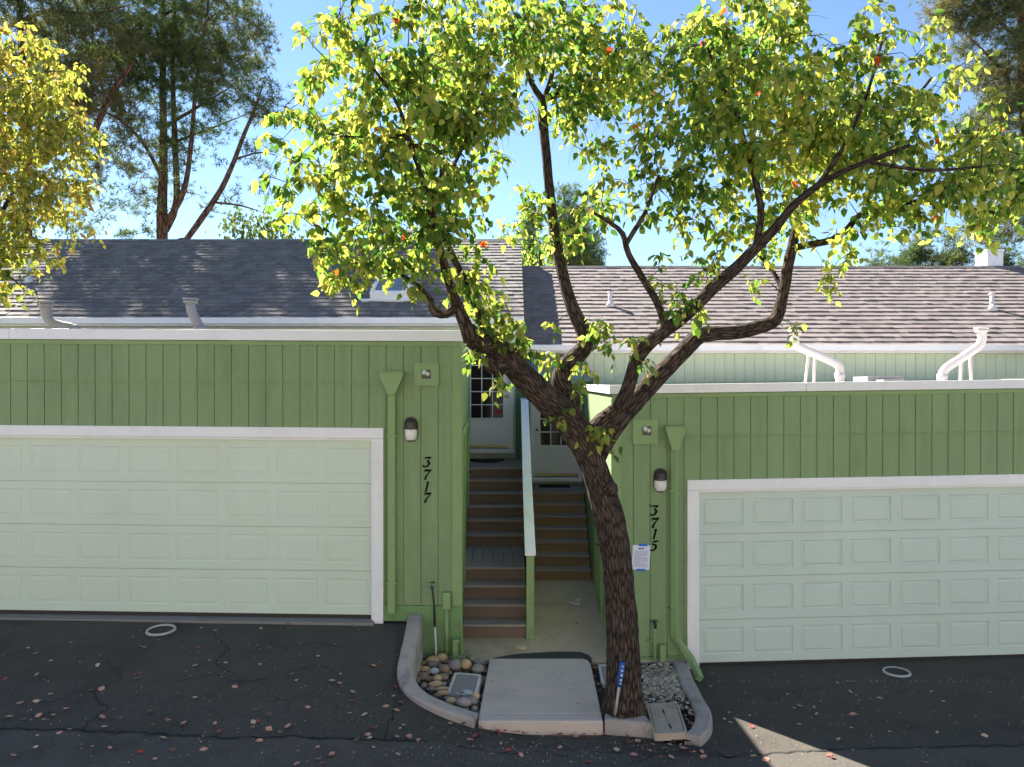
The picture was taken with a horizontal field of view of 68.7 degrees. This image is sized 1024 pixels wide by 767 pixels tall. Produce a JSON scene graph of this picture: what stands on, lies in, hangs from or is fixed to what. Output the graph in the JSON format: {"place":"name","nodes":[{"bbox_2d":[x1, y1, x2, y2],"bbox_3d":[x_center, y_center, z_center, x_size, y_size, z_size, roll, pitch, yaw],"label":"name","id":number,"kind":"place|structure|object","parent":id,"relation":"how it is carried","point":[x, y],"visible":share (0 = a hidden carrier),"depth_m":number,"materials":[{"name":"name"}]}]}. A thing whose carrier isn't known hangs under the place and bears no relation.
{"place":"outdoors","nodes":[
{"label":"outdoors","id":0,"kind":"place"},
{"bbox_2d":[0,604,1023,757],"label":"driveway","id":1,"kind":"structure","parent":0,"point":[163,663],"depth_m":7.63,"materials":[{"name":"asphalt"}]},
{"bbox_2d":[0,21,110,311],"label":"autumn tree","id":2,"kind":"object","parent":1,"relation":"on","point":[14,104],"visible":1,"depth_m":9.49,"materials":[{"name":"yellow plant"}]},
{"bbox_2d":[0,0,164,238],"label":"pine tree","id":3,"kind":"object","parent":1,"relation":"on","point":[64,14],"visible":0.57,"depth_m":23.99,"materials":[{"name":"green plant"}]},
{"bbox_2d":[82,660,121,728],"bbox_3d":[-3.926,2.963,7.231,0.225,0.090,1.515,0,0,-19],"label":"asphalt crack","id":4,"kind":"object","parent":1,"relation":"on","point":[97,700],"visible":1,"depth_m":7.07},
{"bbox_2d":[12,0,283,238],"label":"pine tree","id":5,"kind":"object","parent":1,"relation":"on","point":[184,58],"visible":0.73,"depth_m":26.56,"materials":[{"name":"green plant"}]},
{"bbox_2d":[145,624,176,635],"bbox_3d":[-4.086,2.867,8.719,0.330,0.038,0.330,0,0,0],"label":"cleanout ring","id":6,"kind":"object","parent":1,"relation":"on","point":[155,629],"visible":1,"depth_m":8.70,"materials":[{"name":"paint"}]},
{"bbox_2d":[213,631,233,673],"bbox_3d":[-3.155,2.914,8.144,0.174,0.072,1.278,0,0,-25],"label":"asphalt crack","id":7,"kind":"object","parent":1,"relation":"on","point":[222,654],"visible":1,"depth_m":8.13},
{"bbox_2d":[0,328,472,659],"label":"garage","id":8,"kind":"structure","parent":1,"relation":"on","point":[232,476],"depth_m":9.11,"materials":[{"name":"green paint"}]},
{"bbox_2d":[38,301,80,328],"bbox_3d":[-6.367,-0.863,10.600,0.685,0.588,0.206,0,0,0],"label":"flue pipe","id":9,"kind":"object","parent":8,"relation":"on","point":[49,319],"visible":0.67,"depth_m":10.54,"materials":[{"name":"metal"}]},
{"bbox_2d":[0,437,370,614],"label":"garage door","id":10,"kind":"structure","parent":8,"relation":"in","point":[87,524],"depth_m":9.15,"materials":[{"name":"green paint"}]},
{"bbox_2d":[182,297,205,328],"bbox_3d":[-4.490,-0.901,10.600,0.332,0.612,0.206,0,0,0],"label":"flue pipe","id":11,"kind":"object","parent":8,"relation":"on","point":[193,315],"visible":0.7,"depth_m":10.54,"materials":[{"name":"metal"}]},
{"bbox_2d":[378,371,403,613],"bbox_3d":[-1.441,1.301,8.955,0.301,2.897,0.131,0,0,0],"label":"downspout","id":12,"kind":"object","parent":8,"relation":"attached to","point":[391,381],"visible":1,"depth_m":8.94,"materials":[{"name":"green paint"}]},
{"bbox_2d":[404,417,417,441],"bbox_3d":[-1.215,0.552,8.964,0.174,0.306,0.103,0,0,0],"label":"wall lamp","id":13,"kind":"object","parent":8,"relation":"attached to","point":[410,429],"visible":1,"depth_m":8.93,"materials":[{"name":"glass"}]},
{"bbox_2d":[414,363,438,385],"bbox_3d":[-1.026,-0.111,8.973,0.293,0.277,0.080,0,0,0],"label":"flood light","id":14,"kind":"object","parent":8,"relation":"attached to","point":[426,374],"visible":1,"depth_m":8.97,"materials":[{"name":"green paint"}]},
{"bbox_2d":[423,457,430,502],"bbox_3d":[-1.021,1.159,9.005,0.110,0.556,0.009,0,0,1],"label":"house number","id":15,"kind":"object","parent":8,"relation":"attached to","point":[426,493],"visible":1,"depth_m":9.00,"materials":[{"name":"black paint"}]},
{"bbox_2d":[429,582,436,655],"bbox_3d":[-0.941,2.835,8.952,0.102,0.917,0.079,0,0,0],"label":"water tap","id":16,"kind":"object","parent":8,"relation":"attached to","point":[431,584],"visible":0.99,"depth_m":8.93,"materials":[{"name":"metal"}]},
{"bbox_2d":[443,591,449,655],"bbox_3d":[-0.781,2.894,8.965,0.088,0.796,0.075,0,0,0],"label":"conduit","id":17,"kind":"object","parent":8,"relation":"attached to","point":[446,600],"visible":0.94,"depth_m":8.94,"materials":[{"name":"metal"}]},
{"bbox_2d":[469,424,472,477],"bbox_3d":[-0.720,1.553,13.051,0.089,1.855,0.891,0,0,-2],"label":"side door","id":18,"kind":"structure","parent":8,"relation":"in","point":[469,424],"depth_m":13.37,"materials":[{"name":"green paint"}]},
{"bbox_2d":[178,65,294,238],"bbox_3d":[-9.143,-3.716,25.333,3.995,13.434,2.924,0,0,27],"label":"pine tree","id":19,"kind":"object","parent":1,"relation":"on","point":[266,110],"visible":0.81,"depth_m":24.93,"materials":[{"name":"green plant"}]},
{"bbox_2d":[205,201,306,238],"bbox_3d":[-11.395,-2.648,33.622,4.472,11.295,3.802,0,0,-24],"label":"broadleaf tree","id":20,"kind":"object","parent":1,"relation":"on","point":[266,226],"visible":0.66,"depth_m":33.54,"materials":[{"name":"green plant"}]},
{"bbox_2d":[180,664,333,682],"bbox_3d":[-2.574,2.955,7.576,1.512,0.030,0.295,0,0,-15],"label":"asphalt crack","id":21,"kind":"object","parent":1,"relation":"on","point":[250,680],"visible":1,"depth_m":7.54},
{"bbox_2d":[0,239,523,548],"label":"house","id":22,"kind":"structure","parent":1,"relation":"on","point":[263,284],"depth_m":15.83,"materials":[{"name":"grey"}]},
{"bbox_2d":[23,261,32,282],"bbox_3d":[-10.712,-2.451,16.593,0.234,0.534,0.226,0,0,0],"label":"vent pipe","id":23,"kind":"object","parent":22,"relation":"on","point":[28,279],"visible":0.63,"depth_m":16.57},
{"bbox_2d":[470,350,508,447],"bbox_3d":[-0.493,0.255,14.848,0.885,2.030,0.075,0,0,0],"label":"front door","id":24,"kind":"structure","parent":22,"relation":"in","point":[489,424],"depth_m":14.83,"materials":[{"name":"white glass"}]},
{"bbox_2d":[384,703,396,739],"bbox_3d":[-1.133,3.147,7.007,0.043,0.027,0.729,0,0,0],"label":"asphalt crack","id":25,"kind":"object","parent":1,"relation":"on","point":[388,721],"visible":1,"depth_m":7.00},
{"bbox_2d":[397,613,477,727],"bbox_3d":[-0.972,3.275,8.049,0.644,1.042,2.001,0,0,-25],"label":"kerb","id":26,"kind":"structure","parent":1,"relation":"on","point":[410,660],"depth_m":7.75,"materials":[{"name":"concrete"}]},
{"bbox_2d":[0,624,1023,763],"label":"grit","id":27,"kind":"object","parent":1,"relation":"on","point":[473,745],"visible":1,"depth_m":6.91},
{"bbox_2d":[429,727,626,737],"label":"leaf litter","id":28,"kind":"object","parent":1,"relation":"on","point":[516,734],"visible":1,"depth_m":7.18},
{"bbox_2d":[512,201,547,265],"bbox_3d":[0.901,-3.578,40.050,2.462,13.157,4.544,0,0,11],"label":"conifer","id":29,"kind":"object","parent":1,"relation":"on","point":[530,229],"visible":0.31,"depth_m":39.68,"materials":[{"name":"green plant"}]},
{"bbox_2d":[492,212,574,265],"bbox_3d":[0.984,-2.271,33.098,3.715,10.542,3.451,0,0,0],"label":"broadleaf tree","id":30,"kind":"object","parent":1,"relation":"on","point":[530,258],"visible":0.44,"depth_m":32.84,"materials":[{"name":"green plant"}]},
{"bbox_2d":[478,714,602,734],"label":"kerb","id":31,"kind":"structure","parent":1,"relation":"on","point":[564,724],"depth_m":7.27,"materials":[{"name":"concrete"}]},
{"bbox_2d":[539,180,597,265],"bbox_3d":[2.783,-3.389,35.857,3.149,12.778,4.601,0,0,0],"label":"conifer","id":32,"kind":"object","parent":1,"relation":"on","point":[569,217],"visible":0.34,"depth_m":35.71,"materials":[{"name":"plant"}]},
{"bbox_2d":[571,204,610,265],"bbox_3d":[3.559,-3.103,38.044,3.160,12.206,4.044,0,0,0],"label":"conifer","id":33,"kind":"object","parent":1,"relation":"on","point":[597,258],"visible":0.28,"depth_m":37.45,"materials":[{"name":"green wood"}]},
{"bbox_2d":[605,714,652,737],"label":"kerb","id":34,"kind":"structure","parent":1,"relation":"on","point":[640,726],"depth_m":7.24,"materials":[{"name":"concrete"}]},
{"bbox_2d":[672,660,712,746],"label":"kerb","id":35,"kind":"structure","parent":1,"relation":"on","point":[699,732],"depth_m":7.63,"materials":[{"name":"concrete"}]},
{"bbox_2d":[630,735,760,752],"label":"leaf litter","id":36,"kind":"object","parent":1,"relation":"on","point":[681,744],"visible":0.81,"depth_m":7.02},
{"bbox_2d":[580,379,1023,668],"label":"garage","id":37,"kind":"structure","parent":1,"relation":"on","point":[831,521],"depth_m":9.14,"materials":[{"name":"green paint"}]},
{"bbox_2d":[595,531,599,610],"bbox_3d":[1.214,2.139,10.801,0.089,2.168,0.951,0,0,2],"label":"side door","id":38,"kind":"structure","parent":37,"relation":"in","point":[597,541],"depth_m":10.77,"materials":[{"name":"green paint"}]},
{"bbox_2d":[632,544,650,570],"bbox_3d":[1.553,2.093,9.007,0.230,0.334,0.010,0,0,0],"label":"notice","id":39,"kind":"object","parent":37,"relation":"attached to","point":[640,557],"visible":1,"depth_m":9.01,"materials":[{"name":"paper"}]},
{"bbox_2d":[633,419,657,443],"bbox_3d":[1.600,0.578,8.978,0.303,0.299,0.081,0,0,0],"label":"flood light","id":40,"kind":"object","parent":37,"relation":"attached to","point":[645,431],"visible":1,"depth_m":8.98,"materials":[{"name":"green paint"}]},
{"bbox_2d":[647,620,657,663],"bbox_3d":[1.685,3.153,8.950,0.119,0.648,0.105,0,0,-22],"label":"water tap","id":41,"kind":"object","parent":37,"relation":"attached to","point":[654,631],"visible":0.93,"depth_m":8.96,"materials":[{"name":"metal"}]},
{"bbox_2d":[650,505,658,550],"bbox_3d":[1.714,1.741,9.013,0.118,0.554,0.009,0,0,-2],"label":"house number","id":42,"kind":"object","parent":37,"relation":"attached to","point":[656,519],"visible":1,"depth_m":9.01,"materials":[{"name":"black paint"}]},
{"bbox_2d":[653,468,667,492],"bbox_3d":[1.786,1.165,8.972,0.174,0.298,0.104,0,0,0],"label":"wall lamp","id":43,"kind":"object","parent":37,"relation":"attached to","point":[660,480],"visible":1,"depth_m":8.94,"materials":[{"name":"glass"}]},
{"bbox_2d":[659,643,665,662],"bbox_3d":[1.802,3.234,8.980,0.071,0.213,0.080,0,0,0],"label":"conduit box","id":44,"kind":"object","parent":37,"relation":"attached to","point":[662,652],"visible":1,"depth_m":8.94,"materials":[{"name":"green paint"}]},
{"bbox_2d":[664,425,703,681],"bbox_3d":[2.059,1.973,8.856,0.551,2.938,0.267,0,0,45],"label":"downspout","id":45,"kind":"object","parent":37,"relation":"attached to","point":[674,434],"visible":1,"depth_m":8.94,"materials":[{"name":"green paint"}]},
{"bbox_2d":[788,330,844,381],"bbox_3d":[4.555,-0.347,11.213,0.842,0.894,0.218,0,0,0],"label":"flue pipe","id":46,"kind":"object","parent":37,"relation":"on","point":[837,365],"visible":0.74,"depth_m":11.15,"materials":[{"name":"metal"}]},
{"bbox_2d":[699,486,1023,662],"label":"garage door","id":47,"kind":"structure","parent":37,"relation":"in","point":[911,572],"depth_m":9.18,"materials":[{"name":"green paint"}]},
{"bbox_2d":[853,377,904,381],"bbox_3d":[5.783,0.071,11.700,0.550,0.358,0.800,0,0,0],"label":"roof hatch","id":48,"kind":"object","parent":37,"relation":"on","point":[857,379],"visible":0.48,"depth_m":11.60,"materials":[{"name":"metal"}]},
{"bbox_2d":[936,327,988,379],"bbox_3d":[6.739,-0.384,11.213,0.760,0.905,0.218,0,0,0],"label":"flue pipe","id":49,"kind":"object","parent":37,"relation":"on","point":[962,357],"visible":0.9,"depth_m":11.15,"materials":[{"name":"metal"}]},
{"bbox_2d":[724,744,1023,757],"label":"road joint crack","id":50,"kind":"object","parent":1,"relation":"on","point":[877,748],"visible":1,"depth_m":6.94,"materials":[{"name":"asphalt"}]},
{"bbox_2d":[882,666,911,676],"bbox_3d":[4.523,3.388,8.803,0.310,0.023,0.310,0,0,0],"label":"cleanout ring","id":51,"kind":"object","parent":1,"relation":"on","point":[894,671],"visible":1,"depth_m":8.81,"materials":[{"name":"paint"}]},
{"bbox_2d":[879,226,961,265],"bbox_3d":[18.347,-2.089,33.952,3.786,10.178,4.213,0,0,0],"label":"conifer","id":52,"kind":"object","parent":1,"relation":"on","point":[914,253],"visible":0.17,"depth_m":33.67,"materials":[{"name":"plant"}]},
{"bbox_2d":[921,228,974,265],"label":"conifer","id":53,"kind":"object","parent":1,"relation":"on","point":[954,256],"visible":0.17,"depth_m":32.46,"materials":[{"name":"plant"}]},
{"bbox_2d":[906,0,1023,249],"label":"pine tree","id":54,"kind":"object","parent":1,"relation":"on","point":[988,18],"visible":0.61,"depth_m":25.77,"materials":[{"name":"green plant"}]},
{"bbox_2d":[967,224,1023,265],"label":"conifer","id":55,"kind":"object","parent":1,"relation":"on","point":[1006,258],"visible":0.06,"depth_m":32.76,"materials":[{"name":"green plant"}]},
{"bbox_2d":[0,729,1023,766],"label":"road","id":56,"kind":"structure","parent":0,"point":[58,750],"depth_m":6.42,"materials":[{"name":"asphalt"}]},
{"bbox_2d":[0,727,426,741],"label":"road joint crack","id":57,"kind":"object","parent":56,"relation":"on","point":[211,736],"visible":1,"depth_m":6.46,"materials":[{"name":"asphalt"}]},
{"bbox_2d":[459,746,567,756],"bbox_3d":[0.009,3.334,6.834,1.017,0.094,0.135,0,0,0],"label":"asphalt crack","id":58,"kind":"object","parent":56,"relation":"on","point":[505,752],"visible":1,"depth_m":6.81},
{"bbox_2d":[629,747,724,763],"bbox_3d":[1.459,3.379,6.805,0.930,0.006,0.207,0,0,-8],"label":"asphalt crack","id":59,"kind":"object","parent":56,"relation":"on","point":[679,751],"visible":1,"depth_m":6.87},
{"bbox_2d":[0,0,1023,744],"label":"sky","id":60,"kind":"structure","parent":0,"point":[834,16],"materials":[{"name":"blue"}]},
{"bbox_2d":[461,653,606,665],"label":"path","id":61,"kind":"structure","parent":0,"point":[595,657],"depth_m":9.11,"materials":[{"name":"concrete"}]},
{"bbox_2d":[491,651,591,662],"bbox_3d":[0.352,3.311,9.061,1.217,0.014,0.358,0,0,0],"label":"asphalt wedge","id":62,"kind":"object","parent":61,"relation":"on","point":[560,655],"visible":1,"depth_m":9.06,"materials":[{"name":"asphalt"}]},
{"bbox_2d":[463,605,606,652],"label":"path","id":63,"kind":"structure","parent":0,"point":[586,633],"depth_m":9.74,"materials":[{"name":"concrete"}]},
{"bbox_2d":[463,458,525,637],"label":"staircase","id":64,"kind":"structure","parent":63,"relation":"on","point":[495,584],"depth_m":11.33,"materials":[{"name":"wood"}]},
{"bbox_2d":[470,459,504,462],"bbox_3d":[-0.500,1.483,14.370,0.720,0.014,0.620,0,0,0],"label":"doormat","id":65,"kind":"object","parent":64,"relation":"on","point":[485,460],"visible":0.83,"depth_m":14.35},
{"bbox_2d":[520,398,535,639],"bbox_3d":[0.235,1.788,12.210,0.140,3.016,5.180,0,0,0],"label":"stair railing","id":66,"kind":"object","parent":64,"relation":"attached to","point":[529,537],"visible":0.92,"depth_m":10.47,"materials":[{"name":"white paint"}]},
{"bbox_2d":[516,645,526,649],"bbox_3d":[0.119,3.292,9.353,0.135,0.025,0.109,0,0,32],"label":"stone chip","id":67,"kind":"object","parent":63,"relation":"on","point":[521,647],"visible":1,"depth_m":9.33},
{"bbox_2d":[479,659,600,714],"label":"walkway slab","id":68,"kind":"structure","parent":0,"point":[540,686],"depth_m":8.09,"materials":[{"name":"concrete"}]},
{"bbox_2d":[418,663,694,740],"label":"planter soil","id":69,"kind":"structure","parent":0,"point":[600,693],"depth_m":8.11,"materials":[{"name":"soil"}]},
{"bbox_2d":[420,662,487,720],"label":"pebbles","id":70,"kind":"object","parent":69,"relation":"on","point":[483,679],"visible":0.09,"depth_m":8.39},
{"bbox_2d":[417,672,428,680],"bbox_3d":[-1.004,3.269,8.364,0.152,0.092,0.134,0,0,0],"label":"river cobble","id":71,"kind":"object","parent":70,"relation":"on","point":[422,676],"visible":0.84,"depth_m":8.32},
{"bbox_2d":[420,682,427,688],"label":"river cobble","id":72,"kind":"object","parent":70,"relation":"on","point":[423,685],"visible":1,"depth_m":8.11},
{"bbox_2d":[420,666,429,671],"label":"river cobble","id":73,"kind":"object","parent":70,"relation":"on","point":[424,668],"visible":0.77,"depth_m":8.57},
{"bbox_2d":[425,676,432,681],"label":"river cobble","id":74,"kind":"object","parent":70,"relation":"on","point":[429,679],"visible":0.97,"depth_m":8.30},
{"bbox_2d":[426,687,435,691],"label":"river cobble","id":75,"kind":"object","parent":70,"relation":"on","point":[430,689],"visible":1,"depth_m":8.04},
{"bbox_2d":[427,661,437,667],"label":"river cobble","id":76,"kind":"object","parent":70,"relation":"on","point":[431,664],"visible":0.92,"depth_m":8.70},
{"bbox_2d":[426,655,439,661],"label":"river cobble","id":77,"kind":"object","parent":70,"relation":"on","point":[432,658],"visible":0.8,"depth_m":8.82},
{"bbox_2d":[429,667,439,674],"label":"river cobble","id":78,"kind":"object","parent":70,"relation":"on","point":[434,671],"visible":0.98,"depth_m":8.50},
{"bbox_2d":[428,681,441,687],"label":"river cobble","id":79,"kind":"object","parent":70,"relation":"on","point":[435,684],"visible":0.94,"depth_m":8.13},
{"bbox_2d":[433,674,441,680],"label":"river cobble","id":80,"kind":"object","parent":70,"relation":"on","point":[437,677],"visible":0.86,"depth_m":8.29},
{"bbox_2d":[435,686,448,690],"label":"river cobble","id":81,"kind":"object","parent":70,"relation":"on","point":[441,688],"visible":0.8,"depth_m":8.05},
{"bbox_2d":[438,653,447,662],"bbox_3d":[-0.827,3.261,8.901,0.127,0.116,0.127,0,0,0],"label":"river cobble","id":82,"kind":"object","parent":70,"relation":"on","point":[443,657],"visible":0.94,"depth_m":8.86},
{"bbox_2d":[437,690,449,695],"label":"river cobble","id":83,"kind":"object","parent":70,"relation":"on","point":[443,692],"visible":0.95,"depth_m":7.92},
{"bbox_2d":[438,664,449,672],"bbox_3d":[-0.781,3.264,8.559,0.143,0.105,0.143,0,0,0],"label":"river cobble","id":84,"kind":"object","parent":70,"relation":"on","point":[443,668],"visible":0.92,"depth_m":8.51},
{"bbox_2d":[439,673,448,680],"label":"river cobble","id":85,"kind":"object","parent":70,"relation":"on","point":[445,676],"visible":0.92,"depth_m":8.33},
{"bbox_2d":[445,697,456,704],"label":"river cobble","id":86,"kind":"object","parent":70,"relation":"on","point":[451,700],"visible":0.87,"depth_m":7.71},
{"bbox_2d":[448,692,457,696],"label":"river cobble","id":87,"kind":"object","parent":70,"relation":"on","point":[453,694],"visible":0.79,"depth_m":7.86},
{"bbox_2d":[448,659,461,671],"bbox_3d":[-0.661,3.253,8.651,0.162,0.129,0.162,0,0,0],"label":"river cobble","id":88,"kind":"object","parent":70,"relation":"on","point":[455,665],"visible":0.97,"depth_m":8.60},
{"bbox_2d":[448,655,461,659],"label":"river cobble","id":89,"kind":"object","parent":70,"relation":"on","point":[450,657],"visible":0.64,"depth_m":8.94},
{"bbox_2d":[453,637,458,658],"bbox_3d":[-0.669,3.165,8.946,0.081,0.237,0.132,0,0,0],"label":"post stub","id":90,"kind":"object","parent":89,"relation":"on","point":[455,646],"visible":0.9,"depth_m":8.90,"materials":[{"name":"green paint"}]},
{"bbox_2d":[456,697,471,707],"bbox_3d":[-0.491,3.263,7.658,0.157,0.094,0.145,0,0,0],"label":"river cobble","id":91,"kind":"object","parent":70,"relation":"on","point":[463,702],"visible":0.99,"depth_m":7.61,"materials":[{"name":"stone"}]},
{"bbox_2d":[461,659,471,669],"bbox_3d":[-0.531,3.258,8.681,0.132,0.123,0.130,0,0,0],"label":"river cobble","id":92,"kind":"object","parent":70,"relation":"on","point":[466,664],"visible":1,"depth_m":8.64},
{"bbox_2d":[467,696,477,704],"bbox_3d":[-0.415,3.270,7.720,0.129,0.083,0.122,0,0,0],"label":"river cobble","id":93,"kind":"object","parent":70,"relation":"on","point":[474,699],"visible":0.73,"depth_m":7.69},
{"bbox_2d":[471,691,479,698],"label":"river cobble","id":94,"kind":"object","parent":70,"relation":"on","point":[476,694],"visible":0.66,"depth_m":7.80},
{"bbox_2d":[472,663,483,672],"bbox_3d":[-0.389,3.265,8.584,0.144,0.100,0.144,0,0,0],"label":"river cobble","id":95,"kind":"object","parent":70,"relation":"on","point":[478,668],"visible":1,"depth_m":8.54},
{"bbox_2d":[472,658,483,663],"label":"river cobble","id":96,"kind":"object","parent":70,"relation":"on","point":[477,660],"visible":0.93,"depth_m":8.83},
{"bbox_2d":[447,672,480,696],"bbox_3d":[-0.510,3.320,8.177,0.323,0.100,0.580,0,0,4],"label":"meter box","id":97,"kind":"object","parent":69,"relation":"on","point":[464,681],"visible":0.73,"depth_m":8.17,"materials":[{"name":"concrete"}]},
{"bbox_2d":[598,664,605,686],"bbox_3d":[1.134,3.370,8.569,0.278,0.100,0.563,0,0,0],"label":"meter box","id":98,"kind":"object","parent":69,"relation":"on","point":[602,668],"visible":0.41,"depth_m":8.59,"materials":[{"name":"concrete"}]},
{"bbox_2d":[251,0,1023,732],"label":"pear tree","id":99,"kind":"object","parent":69,"relation":"on","point":[453,118],"visible":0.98,"depth_m":6.92,"materials":[{"name":"green plant"}]},
{"bbox_2d":[614,661,624,715],"bbox_3d":[1.047,2.976,7.301,0.122,0.540,0.052,0,0,37],"label":"marker stake","id":100,"kind":"object","parent":99,"relation":"attached to","point":[620,674],"visible":1,"depth_m":7.28,"materials":[{"name":"plastic"}]},
{"bbox_2d":[590,661,693,727],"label":"leaf litter","id":101,"kind":"object","parent":69,"relation":"on","point":[649,696],"visible":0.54,"depth_m":7.99,"materials":[{"name":"plant"}]},
{"bbox_2d":[646,702,686,740],"bbox_3d":[1.532,3.345,7.425,0.335,0.070,0.719,0,0,3],"label":"meter box","id":102,"kind":"object","parent":69,"relation":"on","point":[665,721],"visible":0.99,"depth_m":7.34,"materials":[{"name":"concrete"}]},
{"bbox_2d":[641,663,694,715],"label":"gravel","id":103,"kind":"structure","parent":69,"relation":"on","point":[653,678],"depth_m":8.25,"materials":[{"name":"gravel"}]},
{"bbox_2d":[534,577,597,604],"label":"path","id":104,"kind":"structure","parent":0,"point":[556,592],"depth_m":11.49,"materials":[{"name":"concrete"}]},
{"bbox_2d":[532,484,590,579],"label":"staircase","id":105,"kind":"structure","parent":104,"relation":"on","point":[559,519],"depth_m":12.94,"materials":[{"name":"wood"}]},
{"bbox_2d":[539,485,569,487],"bbox_3d":[0.825,1.991,14.540,0.590,0.014,0.320,0,0,0],"label":"doormat","id":106,"kind":"object","parent":105,"relation":"on","point":[554,486],"visible":1,"depth_m":14.42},
{"bbox_2d":[740,226,800,265],"bbox_3d":[10.197,-1.696,30.013,2.434,9.392,2.155,0,0,0],"label":"broadleaf tree","id":107,"kind":"object","parent":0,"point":[756,259],"visible":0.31,"depth_m":29.95,"materials":[{"name":"green plant"}]},
{"bbox_2d":[522,249,1023,551],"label":"house","id":108,"kind":"structure","parent":0,"point":[913,322],"depth_m":15.80,"materials":[{"name":"grey"}]},
{"bbox_2d":[534,381,577,475],"bbox_3d":[0.870,0.810,14.833,0.866,2.040,0.105,0,0,0],"label":"front door","id":109,"kind":"structure","parent":108,"relation":"in","point":[552,456],"depth_m":14.83,"materials":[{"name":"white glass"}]},
{"bbox_2d":[527,355,590,380],"bbox_3d":[0.890,-0.302,14.550,1.220,0.515,0.620,0,0,0],"label":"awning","id":110,"kind":"object","parent":108,"relation":"attached to","point":[574,377],"visible":0.23,"depth_m":14.29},
{"bbox_2d":[606,291,614,306],"bbox_3d":[2.194,-1.866,16.722,0.234,0.378,0.226,0,0,0],"label":"vent pipe","id":111,"kind":"object","parent":108,"relation":"on","point":[609,302],"visible":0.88,"depth_m":16.69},
{"bbox_2d":[988,293,997,309],"bbox_3d":[10.605,-1.789,16.524,0.234,0.422,0.226,0,0,0],"label":"vent pipe","id":112,"kind":"object","parent":108,"relation":"on","point":[992,306],"visible":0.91,"depth_m":16.50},
{"bbox_2d":[858,240,894,265],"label":"conifer","id":113,"kind":"object","parent":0,"point":[874,261],"visible":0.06,"depth_m":35.87,"materials":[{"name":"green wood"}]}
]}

